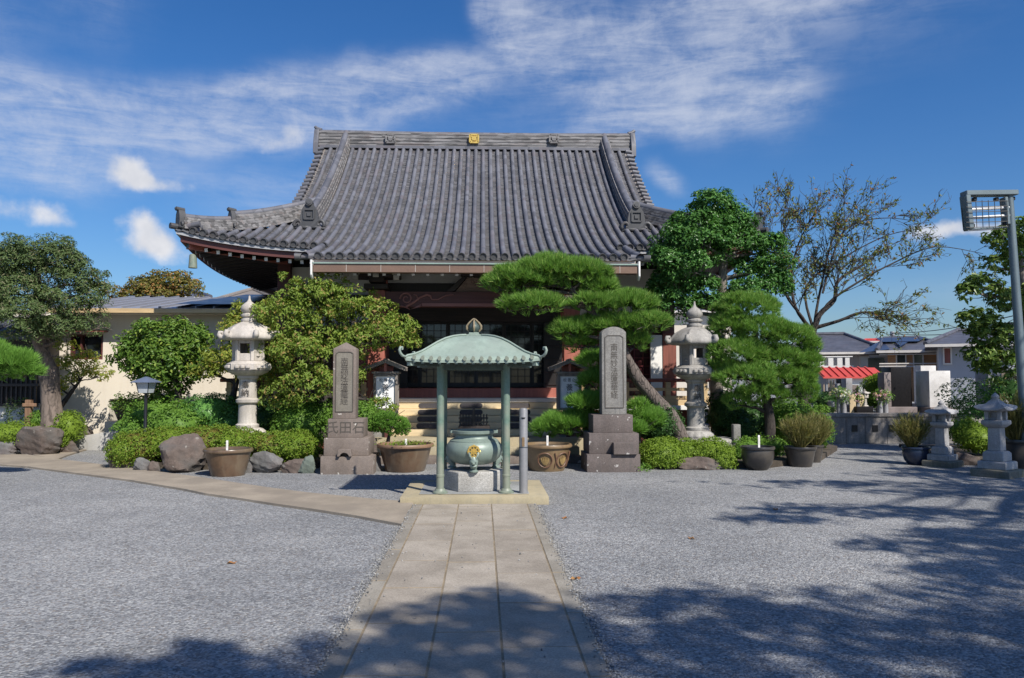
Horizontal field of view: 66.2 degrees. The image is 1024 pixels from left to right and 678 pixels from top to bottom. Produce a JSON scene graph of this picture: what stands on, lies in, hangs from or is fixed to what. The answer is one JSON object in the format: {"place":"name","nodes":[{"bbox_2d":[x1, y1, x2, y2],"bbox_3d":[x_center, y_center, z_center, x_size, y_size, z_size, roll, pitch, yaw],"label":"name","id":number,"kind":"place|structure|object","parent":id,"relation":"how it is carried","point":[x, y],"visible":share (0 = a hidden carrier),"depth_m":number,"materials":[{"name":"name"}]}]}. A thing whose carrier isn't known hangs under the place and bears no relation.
{"place":"outdoors","nodes":[
{"label":"outdoors","id":0,"kind":"place"},
{"bbox_2d":[1,397,29,423],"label":"dark shrub","id":1,"kind":"object","parent":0,"point":[13,408],"visible":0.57,"depth_m":17.14,"materials":[{"name":"green plant"}]},
{"bbox_2d":[0,231,116,426],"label":"layered evergreen","id":2,"kind":"object","parent":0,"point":[33,321],"visible":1,"depth_m":16.20,"materials":[{"name":"green plant"}]},
{"bbox_2d":[35,449,86,458],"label":"branch path","id":3,"kind":"structure","parent":0,"point":[59,455],"depth_m":16.41,"materials":[{"name":"stone"}]},
{"bbox_2d":[49,409,87,451],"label":"round bush","id":4,"kind":"object","parent":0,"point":[71,424],"visible":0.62,"depth_m":16.99,"materials":[{"name":"green plant"}]},
{"bbox_2d":[108,391,173,412],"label":"entrance shrub","id":5,"kind":"object","parent":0,"point":[117,402],"visible":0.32,"depth_m":17.01,"materials":[{"name":"green plant"}]},
{"bbox_2d":[14,294,276,433],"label":"cream building","id":6,"kind":"structure","parent":0,"point":[89,399],"depth_m":18.67,"materials":[{"name":"paint"}]},
{"bbox_2d":[60,330,107,358],"bbox_3d":[-10.104,0.140,18.618,1.003,0.690,0.380,0,-3,-2],"label":"window","id":7,"kind":"structure","parent":6,"relation":"in","point":[95,343],"depth_m":18.78,"materials":[{"name":"black glass"}]},
{"bbox_2d":[0,454,412,525],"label":"side path","id":8,"kind":"structure","parent":0,"point":[392,512],"depth_m":11.06,"materials":[{"name":"stone"}]},
{"bbox_2d":[186,297,295,402],"bbox_3d":[-5.603,0.582,16.377,2.326,2.916,1.144,0,-3,-2],"label":"broadleaf tree","id":9,"kind":"object","parent":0,"point":[211,368],"visible":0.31,"depth_m":16.27,"materials":[{"name":"green plant"}]},
{"bbox_2d":[249,271,423,436],"bbox_3d":[-3.372,0.290,15.229,3.311,3.232,2.116,0,-3,-2],"label":"broadleaf tree","id":10,"kind":"object","parent":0,"point":[333,336],"visible":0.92,"depth_m":15.07,"materials":[{"name":"green plant"}]},
{"bbox_2d":[358,398,383,433],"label":"green shrub","id":11,"kind":"object","parent":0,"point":[365,409],"visible":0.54,"depth_m":14.82,"materials":[{"name":"green plant"}]},
{"bbox_2d":[318,504,611,677],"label":"stone path","id":12,"kind":"structure","parent":0,"point":[478,636],"depth_m":5.36,"materials":[{"name":"stone"}]},
{"bbox_2d":[306,503,628,677],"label":"loose gravel","id":13,"kind":"structure","parent":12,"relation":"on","point":[577,593],"depth_m":5.65,"materials":[{"name":"gravel"}]},
{"bbox_2d":[0,380,1023,677],"bbox_3d":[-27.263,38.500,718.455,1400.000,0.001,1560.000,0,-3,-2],"label":"ground","id":14,"kind":"structure","parent":0,"point":[866,560],"depth_m":6.61,"materials":[{"name":"gravel"}]},
{"bbox_2d":[0,420,39,444],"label":"lime hedge","id":15,"kind":"object","parent":14,"relation":"on","point":[9,431],"visible":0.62,"depth_m":16.46,"materials":[{"name":"green plant"}]},
{"bbox_2d":[0,338,49,381],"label":"pine bough","id":16,"kind":"object","parent":14,"relation":"on","point":[18,362],"visible":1,"depth_m":12.29,"materials":[{"name":"green plant"}]},
{"bbox_2d":[0,316,70,423],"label":"building","id":17,"kind":"structure","parent":14,"relation":"on","point":[12,389],"depth_m":17.73,"materials":[{"name":"black paint"}]},
{"bbox_2d":[15,426,63,454],"bbox_3d":[-9.971,2.239,16.526,0.927,0.830,0.497,0,-3,-2],"label":"standing rock","id":18,"kind":"object","parent":14,"relation":"on","point":[34,440],"visible":0.89,"depth_m":16.38,"materials":[{"name":"stone"}]},
{"bbox_2d":[59,440,79,452],"bbox_3d":[-9.629,2.377,17.073,0.413,0.407,0.369,1,-3,-23],"label":"kerb rock","id":19,"kind":"object","parent":14,"relation":"on","point":[71,446],"visible":0.62,"depth_m":16.94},
{"bbox_2d":[52,339,115,407],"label":"forked tree","id":20,"kind":"object","parent":14,"relation":"on","point":[78,377],"visible":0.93,"depth_m":17.70,"materials":[{"name":"green plant"}]},
{"bbox_2d":[74,420,123,450],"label":"ramp wall","id":21,"kind":"structure","parent":14,"relation":"on","point":[95,442],"depth_m":17.66,"materials":[{"name":"paint"}]},
{"bbox_2d":[131,377,161,432],"bbox_3d":[-6.837,1.528,14.643,0.382,1.649,0.382,0,-3,8],"label":"garden lamp","id":22,"kind":"object","parent":14,"relation":"on","point":[145,386],"visible":0.68,"depth_m":14.61,"materials":[{"name":"metal"}]},
{"bbox_2d":[114,268,207,297],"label":"distant tree","id":23,"kind":"object","parent":14,"relation":"on","point":[156,284],"visible":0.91,"depth_m":29.35,"materials":[{"name":"green plant"}]},
{"bbox_2d":[158,433,205,472],"bbox_3d":[-5.691,2.004,13.617,0.585,0.716,0.737,-2,-4,35],"label":"boulder","id":24,"kind":"object","parent":14,"relation":"on","point":[182,453],"visible":0.88,"depth_m":13.48,"materials":[{"name":"stone"}]},
{"bbox_2d":[202,446,253,476],"bbox_3d":[-4.754,2.055,13.149,0.810,0.444,0.810,0,-3,-2],"label":"planter pot","id":25,"kind":"object","parent":14,"relation":"on","point":[232,461],"visible":1,"depth_m":12.88,"materials":[{"name":"brown ceramic"}]},
{"bbox_2d":[158,449,323,470],"bbox_3d":[-5.662,2.369,15.717,5.162,0.120,3.454,-1,-3,20],"label":"planting bed","id":26,"kind":"object","parent":14,"relation":"on","point":[316,460],"depth_m":14.18,"materials":[{"name":"soil"}]},
{"bbox_2d":[103,424,194,466],"bbox_3d":[-6.544,1.952,14.433,1.733,0.782,1.270,1,-3,-19],"label":"clipped hedge","id":27,"kind":"object","parent":26,"relation":"on","point":[127,448],"visible":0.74,"depth_m":14.01,"materials":[{"name":"green plant"}]},
{"bbox_2d":[109,395,211,437],"bbox_3d":[-6.864,1.687,15.549,2.001,1.156,1.901,0,-3,-2],"label":"green shrub","id":28,"kind":"object","parent":26,"relation":"on","point":[160,414],"visible":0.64,"depth_m":15.04,"materials":[{"name":"green plant"}]},
{"bbox_2d":[104,314,220,406],"bbox_3d":[-7.483,0.778,16.941,2.098,2.662,2.006,3,-4,-44],"label":"broadleaf tree","id":29,"kind":"object","parent":26,"relation":"on","point":[176,345],"visible":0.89,"depth_m":16.67,"materials":[{"name":"green plant"}]},
{"bbox_2d":[181,392,237,428],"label":"round shrub","id":30,"kind":"object","parent":26,"relation":"on","point":[218,410],"visible":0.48,"depth_m":15.50,"materials":[{"name":"green plant"}]},
{"bbox_2d":[183,422,261,447],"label":"clipped hedge","id":31,"kind":"object","parent":26,"relation":"on","point":[218,436],"visible":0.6,"depth_m":13.99,"materials":[{"name":"green plant"}]},
{"bbox_2d":[217,296,278,434],"bbox_3d":[-5.043,0.718,15.003,1.218,3.105,1.068,0,-3,-2],"label":"stone lantern","id":32,"kind":"object","parent":26,"relation":"on","point":[245,367],"visible":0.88,"depth_m":14.82,"materials":[{"name":"stone"}]},
{"bbox_2d":[257,400,285,431],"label":"dark shrub","id":33,"kind":"object","parent":26,"relation":"on","point":[265,414],"visible":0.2,"depth_m":15.71,"materials":[{"name":"green plant"}]},
{"bbox_2d":[242,428,323,463],"bbox_3d":[-4.138,1.946,14.172,1.529,0.718,1.052,0,-3,-2],"label":"clipped hedge","id":34,"kind":"object","parent":26,"relation":"on","point":[285,445],"visible":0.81,"depth_m":13.87,"materials":[{"name":"green plant"}]},
{"bbox_2d":[268,391,332,444],"bbox_3d":[-4.060,1.639,15.417,1.443,1.229,1.500,0,-3,-2],"label":"green shrub","id":35,"kind":"object","parent":26,"relation":"on","point":[314,416],"visible":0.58,"depth_m":15.06,"materials":[{"name":"green plant"}]},
{"bbox_2d":[249,451,282,472],"bbox_3d":[-4.250,2.156,13.508,0.648,0.470,0.312,0,-3,-2],"label":"edging rock","id":36,"kind":"object","parent":14,"relation":"on","point":[264,462],"visible":0.88,"depth_m":13.40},
{"bbox_2d":[281,459,303,472],"bbox_3d":[-3.721,2.233,13.494,0.511,0.363,0.241,0,-3,-2],"label":"edging rock","id":37,"kind":"object","parent":14,"relation":"on","point":[292,466],"visible":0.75,"depth_m":13.40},
{"bbox_2d":[298,455,315,472],"bbox_3d":[-3.510,2.183,13.418,0.298,0.394,0.135,0,-3,-2],"label":"edging rock","id":38,"kind":"object","parent":14,"relation":"on","point":[308,464],"visible":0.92,"depth_m":13.37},
{"bbox_2d":[320,342,379,474],"bbox_3d":[-2.798,1.203,13.659,0.888,2.298,0.877,0,-3,-2],"label":"stone stele","id":39,"kind":"object","parent":14,"relation":"on","point":[348,444],"visible":0.99,"depth_m":13.47,"materials":[{"name":"stone"}]},
{"bbox_2d":[368,409,412,441],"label":"juniper","id":40,"kind":"object","parent":14,"relation":"on","point":[389,418],"visible":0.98,"depth_m":14.75,"materials":[{"name":"green plant"}]},
{"bbox_2d":[376,441,433,472],"bbox_3d":[-1.873,2.073,13.795,1.006,0.475,1.006,0,-3,-2],"label":"planter pot","id":41,"kind":"object","parent":14,"relation":"on","point":[396,458],"visible":0.88,"depth_m":13.45,"materials":[{"name":"brown ceramic"}]},
{"bbox_2d":[169,126,768,463],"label":"temple hall","id":42,"kind":"structure","parent":14,"relation":"on","point":[426,230],"depth_m":18.80,"materials":[{"name":"tile"}]},
{"bbox_2d":[290,333,332,394],"bbox_3d":[-4.741,0.677,18.689,1.040,1.625,0.070,0,-3,-2],"label":"window","id":43,"kind":"structure","parent":42,"relation":"in","point":[296,358],"depth_m":18.70,"materials":[{"name":"black glass"}]},
{"bbox_2d":[365,358,407,437],"bbox_3d":[-2.543,1.205,15.874,0.809,1.621,0.580,0,-3,-2],"label":"sign box","id":44,"kind":"object","parent":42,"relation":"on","point":[385,379],"visible":0.88,"depth_m":15.75,"materials":[{"name":"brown wood"}]},
{"bbox_2d":[389,322,407,387],"bbox_3d":[-2.671,0.372,18.457,0.440,1.550,0.080,0,-3,-2],"label":"folding door","id":45,"kind":"structure","parent":42,"relation":"in","point":[393,356],"depth_m":18.43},
{"bbox_2d":[408,322,419,386],"bbox_3d":[-2.549,0.370,18.855,0.673,1.555,0.045,0,-3,-2],"label":"door","id":46,"kind":"structure","parent":42,"relation":"in","point":[413,372],"depth_m":18.84,"materials":[{"name":"black glass"}]},
{"bbox_2d":[420,322,447,386],"bbox_3d":[-1.874,0.369,18.831,0.673,1.555,0.045,0,-3,-2],"label":"door","id":47,"kind":"structure","parent":42,"relation":"in","point":[432,332],"depth_m":18.84,"materials":[{"name":"black glass"}]},
{"bbox_2d":[448,322,475,386],"bbox_3d":[-1.203,0.373,18.906,0.673,1.555,0.045,0,-3,-2],"label":"door","id":48,"kind":"structure","parent":42,"relation":"in","point":[455,378],"depth_m":18.88,"materials":[{"name":"black glass"}]},
{"bbox_2d":[459,406,489,428],"bbox_3d":[-0.774,1.691,16.117,0.629,0.635,0.500,0,-3,-2],"label":"offering rack","id":49,"kind":"object","parent":42,"relation":"on","point":[473,418],"visible":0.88,"depth_m":15.89,"materials":[{"name":"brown wood"}]},
{"bbox_2d":[476,322,503,386],"bbox_3d":[-0.528,0.371,18.882,0.673,1.555,0.045,0,-3,-2],"label":"door","id":50,"kind":"structure","parent":42,"relation":"in","point":[483,378],"depth_m":18.86,"materials":[{"name":"black glass"}]},
{"bbox_2d":[504,322,531,386],"bbox_3d":[0.143,0.375,18.957,0.673,1.555,0.045,0,-3,-2],"label":"door","id":51,"kind":"structure","parent":42,"relation":"in","point":[519,333],"depth_m":18.97,"materials":[{"name":"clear glass"}]},
{"bbox_2d":[532,322,542,386],"bbox_3d":[0.817,0.374,18.933,0.673,1.555,0.045,0,-3,-2],"label":"door","id":52,"kind":"structure","parent":42,"relation":"in","point":[537,327],"depth_m":18.92,"materials":[{"name":"black glass"}]},
{"bbox_2d":[543,322,561,387],"bbox_3d":[0.967,0.379,18.595,0.440,1.550,0.080,0,-3,-2],"label":"folding door","id":53,"kind":"structure","parent":42,"relation":"in","point":[553,356],"depth_m":18.57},
{"bbox_2d":[548,358,587,436],"bbox_3d":[1.157,1.212,16.014,0.809,1.621,0.580,0,-3,-2],"label":"sign box","id":54,"kind":"object","parent":42,"relation":"on","point":[565,380],"visible":0.76,"depth_m":15.89,"materials":[{"name":"brown wood"}]},
{"bbox_2d":[626,334,660,395],"bbox_3d":[3.065,0.692,18.984,1.075,1.625,0.070,0,-3,-2],"label":"window","id":55,"kind":"structure","parent":42,"relation":"in","point":[642,359],"depth_m":19.02,"materials":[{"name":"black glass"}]},
{"bbox_2d":[400,480,548,504],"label":"burner plinth","id":56,"kind":"structure","parent":14,"relation":"on","point":[418,491],"depth_m":10.06,"materials":[{"name":"stone"}]},
{"bbox_2d":[398,318,547,493],"bbox_3d":[-0.527,0.879,10.837,1.895,2.339,1.895,0,-3,-2],"label":"incense shelter","id":57,"kind":"object","parent":56,"relation":"on","point":[473,350],"visible":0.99,"depth_m":10.32,"materials":[{"name":"green metal"}]},
{"bbox_2d":[444,466,502,491],"bbox_3d":[-0.512,1.918,10.784,0.856,0.260,0.708,0,-3,-2],"label":"stone pedestal","id":58,"kind":"object","parent":56,"relation":"on","point":[482,479],"visible":0.79,"depth_m":10.46,"materials":[{"name":"stone"}]},
{"bbox_2d":[445,428,502,472],"bbox_3d":[-0.521,1.525,10.762,0.821,0.561,0.859,0,-3,-2],"label":"incense burner","id":59,"kind":"object","parent":58,"relation":"on","point":[473,448],"visible":1,"depth_m":10.54,"materials":[{"name":"green metal"}]},
{"bbox_2d":[519,408,527,493],"bbox_3d":[0.151,1.468,10.351,0.115,1.114,0.117,0,-3,-2],"label":"pipe stand","id":60,"kind":"object","parent":56,"relation":"on","point":[523,450],"visible":1,"depth_m":10.31,"materials":[{"name":"grey paint"}]},
{"bbox_2d":[528,442,571,471],"bbox_3d":[0.618,2.084,13.893,0.901,0.463,0.901,0,-3,-2],"label":"planter pot","id":61,"kind":"object","parent":14,"relation":"on","point":[550,457],"visible":0.85,"depth_m":13.58,"materials":[{"name":"beige ceramic"}]},
{"bbox_2d":[528,345,629,437],"bbox_3d":[1.240,1.297,14.726,2.033,2.382,1.225,0,-3,-2],"label":"pine","id":62,"kind":"object","parent":14,"relation":"on","point":[585,401],"visible":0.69,"depth_m":14.51,"materials":[{"name":"green plant"}]},
{"bbox_2d":[581,327,639,471],"bbox_3d":[1.738,1.078,14.011,0.925,2.585,0.964,0,-3,-2],"label":"stone stele","id":63,"kind":"object","parent":14,"relation":"on","point":[610,440],"visible":0.99,"depth_m":13.78,"materials":[{"name":"stone"}]},
{"bbox_2d":[677,456,728,469],"bbox_3d":[3.392,2.295,14.036,0.982,0.401,0.418,0,-3,-2],"label":"mound rock","id":64,"kind":"object","parent":14,"relation":"on","point":[698,463],"visible":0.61,"depth_m":13.90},
{"bbox_2d":[640,444,836,468],"bbox_3d":[5.072,2.423,16.764,8.346,0.120,3.761,2,-4,-35],"label":"planting bed","id":65,"kind":"object","parent":14,"relation":"on","point":[828,450],"visible":0.14,"depth_m":14.56,"materials":[{"name":"stone"}]},
{"bbox_2d":[477,248,687,439],"bbox_3d":[1.400,0.176,14.666,4.155,3.740,1.456,1,-3,-10],"label":"cloud pine","id":66,"kind":"object","parent":65,"relation":"on","point":[599,299],"visible":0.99,"depth_m":14.45,"materials":[{"name":"green plant"}]},
{"bbox_2d":[626,395,668,454],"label":"young pine","id":67,"kind":"object","parent":65,"relation":"on","point":[651,414],"visible":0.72,"depth_m":14.48,"materials":[{"name":"green plant"}]},
{"bbox_2d":[641,402,685,442],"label":"dark shrub","id":68,"kind":"object","parent":65,"relation":"on","point":[661,431],"visible":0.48,"depth_m":14.75,"materials":[{"name":"green plant"}]},
{"bbox_2d":[639,435,701,469],"bbox_3d":[2.861,2.051,14.378,1.347,0.585,1.024,2,-4,-38],"label":"clipped hedge","id":69,"kind":"object","parent":65,"relation":"on","point":[665,452],"visible":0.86,"depth_m":14.01,"materials":[{"name":"green plant"}]},
{"bbox_2d":[664,301,732,446],"bbox_3d":[3.678,0.798,15.363,1.421,3.075,1.321,0,-3,-2],"label":"stone lantern","id":70,"kind":"object","parent":65,"relation":"on","point":[693,372],"visible":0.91,"depth_m":15.13,"materials":[{"name":"grey stone"}]},
{"bbox_2d":[693,435,738,468],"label":"clipped hedge","id":71,"kind":"object","parent":65,"relation":"on","point":[716,448],"visible":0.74,"depth_m":14.13,"materials":[{"name":"green plant"}]},
{"bbox_2d":[643,187,799,435],"bbox_3d":[4.329,-0.579,16.042,3.236,5.224,1.756,0,-3,-2],"label":"tree","id":72,"kind":"object","parent":65,"relation":"on","point":[728,222],"visible":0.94,"depth_m":16.05,"materials":[{"name":"green plant"}]},
{"bbox_2d":[704,388,759,439],"bbox_3d":[4.507,1.662,16.292,1.015,1.376,1.431,2,-3,-31],"label":"dark shrub","id":73,"kind":"object","parent":65,"relation":"on","point":[721,418],"visible":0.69,"depth_m":16.02,"materials":[{"name":"green plant"}]},
{"bbox_2d":[741,398,776,435],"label":"dark shrub","id":74,"kind":"object","parent":65,"relation":"on","point":[756,414],"visible":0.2,"depth_m":16.65,"materials":[{"name":"green plant"}]},
{"bbox_2d":[732,432,788,459],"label":"shrub","id":75,"kind":"object","parent":65,"relation":"on","point":[776,443],"visible":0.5,"depth_m":15.03,"materials":[{"name":"green plant"}]},
{"bbox_2d":[704,289,826,440],"bbox_3d":[4.871,0.570,15.057,2.493,3.174,1.452,0,-3,-2],"label":"round pine","id":76,"kind":"object","parent":65,"relation":"on","point":[762,354],"visible":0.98,"depth_m":14.92,"materials":[{"name":"green plant"}]},
{"bbox_2d":[763,398,837,449],"bbox_3d":[6.258,1.843,17.050,2.243,1.286,1.322,3,-4,-40],"label":"green shrub","id":77,"kind":"object","parent":65,"relation":"on","point":[782,411],"visible":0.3,"depth_m":16.50,"materials":[{"name":"green plant"}]},
{"bbox_2d":[740,445,774,470],"bbox_3d":[4.366,2.113,13.951,0.603,0.411,0.603,0,-3,-2],"label":"planter pot","id":78,"kind":"object","parent":14,"relation":"on","point":[755,457],"visible":1,"depth_m":13.74,"materials":[{"name":"black ceramic"}]},
{"bbox_2d":[783,445,816,466],"bbox_3d":[5.316,2.163,14.485,0.600,0.365,0.600,0,-3,-2],"label":"planter pot","id":79,"kind":"object","parent":14,"relation":"on","point":[799,457],"visible":0.98,"depth_m":14.28,"materials":[{"name":"black ceramic"}]},
{"bbox_2d":[778,410,823,447],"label":"broom plant","id":80,"kind":"object","parent":79,"relation":"on","point":[798,432],"visible":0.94,"depth_m":14.39,"materials":[{"name":"plant"}]},
{"bbox_2d":[808,444,823,462],"bbox_3d":[5.835,2.217,15.219,0.410,0.333,0.410,0,-3,-2],"label":"planter pot","id":81,"kind":"object","parent":14,"relation":"on","point":[818,454],"visible":0.49,"depth_m":15.06,"materials":[{"name":"black ceramic"}]},
{"bbox_2d":[797,410,836,445],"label":"broom plant","id":82,"kind":"object","parent":81,"relation":"in","point":[822,436],"visible":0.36,"depth_m":15.13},
{"bbox_2d":[787,332,875,401],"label":"house","id":83,"kind":"structure","parent":14,"relation":"on","point":[841,349],"depth_m":42.72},
{"bbox_2d":[705,402,975,432],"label":"grave terrace","id":84,"kind":"structure","parent":14,"relation":"on","point":[873,408],"depth_m":26.03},
{"bbox_2d":[811,391,841,412],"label":"garden bush","id":85,"kind":"object","parent":84,"relation":"on","point":[824,398],"visible":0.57,"depth_m":21.07,"materials":[{"name":"green plant"}]},
{"bbox_2d":[856,371,880,410],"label":"garden bush","id":86,"kind":"object","parent":84,"relation":"on","point":[870,384],"visible":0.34,"depth_m":21.79,"materials":[{"name":"green plant"}]},
{"bbox_2d":[876,372,893,412],"bbox_3d":[9.976,1.433,21.022,0.242,1.071,0.525,0,-3,-2],"label":"gravestone","id":87,"kind":"object","parent":84,"relation":"on","point":[884,380],"visible":0.54,"depth_m":20.87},
{"bbox_2d":[881,367,917,412],"bbox_3d":[10.396,1.374,21.216,0.733,1.209,0.750,0,-3,-2],"label":"gravestone","id":88,"kind":"object","parent":84,"relation":"on","point":[901,385],"visible":0.81,"depth_m":20.97,"materials":[{"name":"black stone"}]},
{"bbox_2d":[912,371,956,412],"bbox_3d":[11.221,1.407,20.920,0.745,1.114,0.975,0,-3,-2],"label":"gravestone","id":89,"kind":"object","parent":84,"relation":"on","point":[928,383],"visible":0.65,"depth_m":20.62,"materials":[{"name":"stone"}]},
{"bbox_2d":[812,366,878,394],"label":"storage shed","id":90,"kind":"structure","parent":14,"relation":"on","point":[857,374],"depth_m":27.55,"materials":[{"name":"red metal"}]},
{"bbox_2d":[742,162,1021,409],"bbox_3d":[9.478,-1.034,20.959,7.749,7.420,3.561,0,-3,-2],"label":"cherry tree","id":91,"kind":"object","parent":14,"relation":"on","point":[837,228],"visible":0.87,"depth_m":20.93,"materials":[{"name":"brown plant"}]},
{"bbox_2d":[859,336,936,401],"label":"house","id":92,"kind":"structure","parent":14,"relation":"on","point":[912,352],"depth_m":39.12,"materials":[{"name":"grey"}]},
{"bbox_2d":[826,413,983,443],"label":"stone wall","id":93,"kind":"structure","parent":14,"relation":"on","point":[861,428],"depth_m":19.56,"materials":[{"name":"grey stone"}]},
{"bbox_2d":[901,445,930,464],"bbox_3d":[7.608,2.193,14.780,0.509,0.336,0.509,0,-3,-2],"label":"planter pot","id":94,"kind":"object","parent":14,"relation":"on","point":[917,455],"visible":0.92,"depth_m":14.61,"materials":[{"name":"blue ceramic"}]},
{"bbox_2d":[887,409,932,446],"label":"broom plant","id":95,"kind":"object","parent":94,"relation":"on","point":[910,429],"visible":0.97,"depth_m":14.68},
{"bbox_2d":[899,444,982,459],"bbox_3d":[11.049,2.402,16.060,4.807,0.090,4.202,-1,-3,13],"label":"planting bed","id":96,"kind":"object","parent":14,"relation":"on","point":[959,450],"visible":0.14,"depth_m":16.90,"materials":[{"name":"soil"}]},
{"bbox_2d":[948,415,987,453],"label":"shrub","id":97,"kind":"object","parent":96,"relation":"on","point":[968,435],"visible":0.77,"depth_m":15.80,"materials":[{"name":"green plant"}]},
{"bbox_2d":[934,374,1011,426],"bbox_3d":[10.228,1.453,17.349,1.524,1.373,1.573,0,-3,-2],"label":"nandina bush","id":98,"kind":"object","parent":96,"relation":"on","point":[970,403],"visible":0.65,"depth_m":17.31,"materials":[{"name":"green plant"}]},
{"bbox_2d":[953,216,1023,387],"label":"magnolia tree","id":99,"kind":"object","parent":96,"relation":"on","point":[992,354],"visible":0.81,"depth_m":16.35,"materials":[{"name":"green plant"}]},
{"bbox_2d":[922,400,963,467],"bbox_3d":[7.935,1.746,14.490,0.525,1.237,0.525,2,-4,-37],"label":"stone lantern","id":100,"kind":"object","parent":14,"relation":"on","point":[941,455],"visible":1,"depth_m":14.40,"materials":[{"name":"stone"}]},
{"bbox_2d":[923,328,1016,400],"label":"house","id":101,"kind":"structure","parent":14,"relation":"on","point":[946,346],"depth_m":34.18,"materials":[{"name":"paint"}]},
{"bbox_2d":[960,190,1023,439],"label":"floodlight mast","id":102,"kind":"object","parent":14,"relation":"on","point":[1007,210],"visible":1,"depth_m":13.36,"materials":[{"name":"grey metal"}]},
{"bbox_2d":[970,393,1023,478],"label":"stone lantern","id":103,"kind":"object","parent":14,"relation":"on","point":[997,462],"visible":1,"depth_m":12.89,"materials":[{"name":"stone"}]},
{"bbox_2d":[1005,438,1023,468],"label":"planter pot","id":104,"kind":"object","parent":14,"relation":"on","point":[1015,448],"visible":0.5,"depth_m":13.21,"materials":[{"name":"black ceramic"}]},
{"bbox_2d":[989,389,1023,439],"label":"broom plant","id":105,"kind":"object","parent":104,"relation":"on","point":[1013,431],"visible":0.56,"depth_m":13.30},
{"bbox_2d":[0,0,1023,379],"label":"sky","id":106,"kind":"structure","parent":0,"point":[116,116],"materials":[{"name":"blue"}]},
{"bbox_2d":[674,307,731,395],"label":"house","id":107,"kind":"structure","parent":0,"point":[677,327],"depth_m":40.45,"materials":[{"name":"white paint"}]},
{"bbox_2d":[972,369,1000,416],"bbox_3d":[11.270,1.278,18.549,0.436,1.129,0.750,0,-3,-2],"label":"gravestone","id":108,"kind":"object","parent":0,"point":[979,376],"visible":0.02,"depth_m":18.53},
{"bbox_2d":[984,374,1017,403],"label":"dark shrub","id":109,"kind":"object","parent":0,"point":[1012,387],"visible":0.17,"depth_m":17.68,"materials":[{"name":"green plant"}]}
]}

